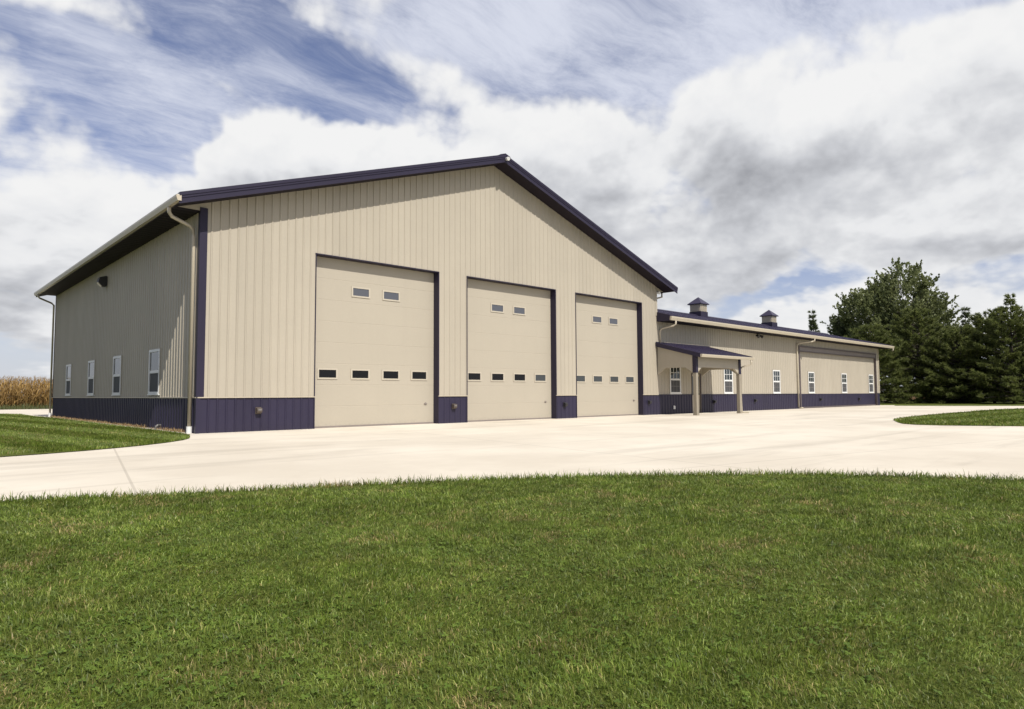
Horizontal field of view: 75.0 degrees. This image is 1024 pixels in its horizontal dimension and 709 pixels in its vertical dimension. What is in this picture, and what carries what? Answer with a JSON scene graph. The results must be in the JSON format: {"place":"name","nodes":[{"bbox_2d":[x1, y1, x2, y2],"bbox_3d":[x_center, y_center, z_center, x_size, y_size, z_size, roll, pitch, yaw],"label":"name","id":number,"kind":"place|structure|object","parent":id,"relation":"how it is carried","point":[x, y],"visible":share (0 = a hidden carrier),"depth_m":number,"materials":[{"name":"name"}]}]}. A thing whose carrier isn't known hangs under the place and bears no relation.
{"place":"outdoors","nodes":[
{"label":"outdoors","id":0,"kind":"place"},
{"bbox_2d":[0,413,189,456],"bbox_3d":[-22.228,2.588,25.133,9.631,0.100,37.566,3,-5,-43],"label":"lawn grass","id":1,"kind":"structure","parent":0,"point":[21,433],"depth_m":16.85,"materials":[{"name":"green plant"}]},
{"bbox_2d":[34,153,677,433],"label":"pole barn","id":2,"kind":"structure","parent":0,"point":[493,288],"depth_m":23.59,"materials":[{"name":"beige metal"}]},
{"bbox_2d":[65,364,71,395],"bbox_3d":[-20.678,1.191,31.159,0.090,1.485,1.200,3,-5,-43],"label":"window","id":3,"kind":"structure","parent":2,"relation":"in","point":[68,384],"depth_m":31.15,"materials":[{"name":"white glass"}]},
{"bbox_2d":[86,359,95,395],"bbox_3d":[-17.486,0.972,27.771,0.090,1.485,1.200,3,-5,-43],"label":"window","id":4,"kind":"structure","parent":2,"relation":"in","point":[91,363],"depth_m":27.75,"materials":[{"name":"white plastic"}]},
{"bbox_2d":[96,276,107,286],"bbox_3d":[-16.164,-2.883,26.322,0.328,0.430,0.340,3,-5,-43],"label":"flood light","id":5,"kind":"object","parent":2,"relation":"attached to","point":[102,281],"visible":1,"depth_m":26.22,"materials":[{"name":"black metal"}]},
{"bbox_2d":[111,355,122,395],"bbox_3d":[-14.603,0.774,24.710,0.090,1.485,1.200,3,-5,-43],"label":"window","id":6,"kind":"structure","parent":2,"relation":"in","point":[117,360],"depth_m":24.69,"materials":[{"name":"white plastic"}]},
{"bbox_2d":[147,348,160,394],"bbox_3d":[-11.411,0.555,21.321,0.090,1.485,1.200,3,-5,-43],"label":"window","id":7,"kind":"structure","parent":2,"relation":"in","point":[154,370],"depth_m":21.31,"materials":[{"name":"white plastic"}]},
{"bbox_2d":[255,407,261,413],"bbox_3d":[-7.369,1.634,19.464,0.170,0.200,0.136,3,-5,-43],"label":"electrical outlet","id":8,"kind":"object","parent":2,"relation":"attached to","point":[258,410],"visible":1,"depth_m":19.44,"materials":[{"name":"grey metal"}]},
{"bbox_2d":[315,256,433,427],"bbox_3d":[-4.604,-0.328,22.716,4.770,5.478,0.080,3,-5,-43],"label":"overhead door","id":9,"kind":"structure","parent":2,"relation":"in","point":[374,358],"depth_m":22.59,"materials":[{"name":"beige metal"}]},
{"bbox_2d":[467,279,550,421],"bbox_3d":[-0.112,-0.097,26.932,4.845,5.478,0.080,3,-5,-43],"label":"overhead door","id":10,"kind":"structure","parent":2,"relation":"in","point":[509,326],"depth_m":26.88,"materials":[{"name":"beige metal"}]},
{"bbox_2d":[576,295,637,416],"bbox_3d":[4.389,0.134,31.157,4.846,5.478,0.080,3,-5,-43],"label":"overhead door","id":11,"kind":"structure","parent":2,"relation":"in","point":[606,330],"depth_m":31.15,"materials":[{"name":"beige metal"}]},
{"bbox_2d":[0,405,1023,500],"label":"driveway","id":12,"kind":"structure","parent":0,"point":[867,438],"depth_m":11.98,"materials":[{"name":"concrete"}]},
{"bbox_2d":[77,420,185,432],"bbox_3d":[-16.256,2.674,26.075,0.370,0.042,20.790,3,-5,-43],"label":"gravel strip","id":13,"kind":"object","parent":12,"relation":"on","point":[138,427],"visible":0.07,"depth_m":21.66,"materials":[{"name":"gravel"}]},
{"bbox_2d":[50,415,184,431],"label":"dry grass","id":14,"kind":"structure","parent":13,"relation":"on","point":[141,425],"depth_m":23.44,"materials":[{"name":"plant"}]},
{"bbox_2d":[656,297,893,414],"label":"workshop wing","id":15,"kind":"structure","parent":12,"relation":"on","point":[704,360],"depth_m":40.75,"materials":[{"name":"beige metal"}]},
{"bbox_2d":[669,368,680,393],"bbox_3d":[8.419,1.274,34.481,1.060,1.480,0.080,3,-5,-43],"label":"window","id":16,"kind":"structure","parent":15,"relation":"in","point":[674,373],"depth_m":34.46,"materials":[{"name":"white plastic"}]},
{"bbox_2d":[691,373,701,412],"bbox_3d":[9.871,2.070,35.852,0.930,2.120,0.120,3,-5,-43],"label":"entry door","id":17,"kind":"structure","parent":15,"relation":"in","point":[699,374],"depth_m":36.08,"materials":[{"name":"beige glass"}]},
{"bbox_2d":[723,369,733,393],"bbox_3d":[12.350,1.492,38.162,1.060,1.515,0.090,3,-5,-43],"label":"window","id":18,"kind":"structure","parent":15,"relation":"in","point":[727,374],"depth_m":38.15,"materials":[{"name":"white plastic"}]},
{"bbox_2d":[772,369,780,393],"bbox_3d":[16.736,1.718,42.280,1.060,1.515,0.090,3,-5,-43],"label":"window","id":19,"kind":"structure","parent":15,"relation":"in","point":[776,385],"depth_m":42.26,"materials":[{"name":"white plastic"}]},
{"bbox_2d":[807,371,814,392],"bbox_3d":[20.696,1.916,46.209,1.060,1.480,0.080,3,-5,-43],"label":"window","id":20,"kind":"structure","parent":15,"relation":"in","point":[811,380],"depth_m":46.19,"materials":[{"name":"white plastic"}]},
{"bbox_2d":[800,352,875,407],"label":"wall","id":21,"kind":"structure","parent":15,"relation":"in","point":[827,369],"depth_m":49.11,"materials":[{"name":"beige metal"}]},
{"bbox_2d":[841,373,846,392],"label":"window","id":22,"kind":"structure","parent":15,"relation":"in","point":[843,375],"depth_m":50.20,"materials":[{"name":"white plastic"}]},
{"bbox_2d":[868,374,873,392],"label":"window","id":23,"kind":"structure","parent":15,"relation":"in","point":[870,376],"depth_m":54.01,"materials":[{"name":"white plastic"}]},
{"bbox_2d":[0,466,1023,708],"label":"lawn","id":24,"kind":"structure","parent":0,"point":[772,695],"depth_m":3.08,"materials":[{"name":"green plant"}]},
{"bbox_2d":[0,0,1023,390],"label":"sky","id":25,"kind":"structure","parent":0,"point":[759,156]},
{"bbox_2d":[10,396,1023,407],"bbox_3d":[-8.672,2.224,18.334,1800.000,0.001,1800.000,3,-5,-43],"label":"ground","id":26,"kind":"structure","parent":0,"point":[970,404],"depth_m":60.00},
{"bbox_2d":[0,375,52,408],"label":"corn field","id":27,"kind":"structure","parent":26,"relation":"on","point":[16,392],"depth_m":57.60,"materials":[{"name":"brown plant"}]},
{"bbox_2d":[0,402,52,409],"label":"weed strip","id":28,"kind":"object","parent":26,"relation":"on","point":[5,407],"visible":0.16,"depth_m":56.12,"materials":[{"name":"green plant"}]},
{"bbox_2d":[808,310,819,331],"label":"pine tree","id":29,"kind":"object","parent":26,"relation":"on","point":[813,326],"visible":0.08,"depth_m":86.34,"materials":[{"name":"green plant"}]},
{"bbox_2d":[826,313,849,336],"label":"pine tree","id":30,"kind":"object","parent":26,"relation":"on","point":[836,333],"visible":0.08,"depth_m":80.45,"materials":[{"name":"green plant"}]},
{"bbox_2d":[843,322,930,403],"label":"pine tree","id":31,"kind":"object","parent":26,"relation":"on","point":[897,380],"visible":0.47,"depth_m":65.75,"materials":[{"name":"green plant"}]},
{"bbox_2d":[820,257,962,401],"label":"maple tree","id":32,"kind":"object","parent":26,"relation":"on","point":[877,302],"visible":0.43,"depth_m":75.21,"materials":[{"name":"green plant"}]},
{"bbox_2d":[879,306,971,403],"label":"pine tree","id":33,"kind":"object","parent":26,"relation":"on","point":[920,317],"visible":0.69,"depth_m":67.64,"materials":[{"name":"green plant"}]},
{"bbox_2d":[900,323,961,401],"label":"pine tree","id":34,"kind":"object","parent":26,"relation":"on","point":[932,358],"visible":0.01,"depth_m":73.91,"materials":[{"name":"green plant"}]},
{"bbox_2d":[912,324,1012,402],"bbox_3d":[43.632,0.845,65.384,8.970,8.068,9.251,3,-5,-43],"label":"pine tree","id":35,"kind":"object","parent":26,"relation":"on","point":[953,336],"visible":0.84,"depth_m":64.56,"materials":[{"name":"green plant"}]},
{"bbox_2d":[934,307,990,402],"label":"pine tree","id":36,"kind":"object","parent":26,"relation":"on","point":[965,314],"visible":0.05,"depth_m":70.41,"materials":[{"name":"green plant"}]},
{"bbox_2d":[951,311,1023,402],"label":"pine tree","id":37,"kind":"object","parent":26,"relation":"on","point":[976,319],"visible":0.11,"depth_m":65.27,"materials":[{"name":"green plant"}]},
{"bbox_2d":[954,292,1023,403],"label":"pine tree","id":38,"kind":"object","parent":26,"relation":"on","point":[1003,330],"visible":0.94,"depth_m":61.39,"materials":[{"name":"green plant"}]},
{"bbox_2d":[894,408,1023,425],"bbox_3d":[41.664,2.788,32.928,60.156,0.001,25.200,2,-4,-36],"label":"lawn","id":39,"kind":"structure","parent":0,"point":[964,424],"depth_m":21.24,"materials":[{"name":"green plant"}]}
]}

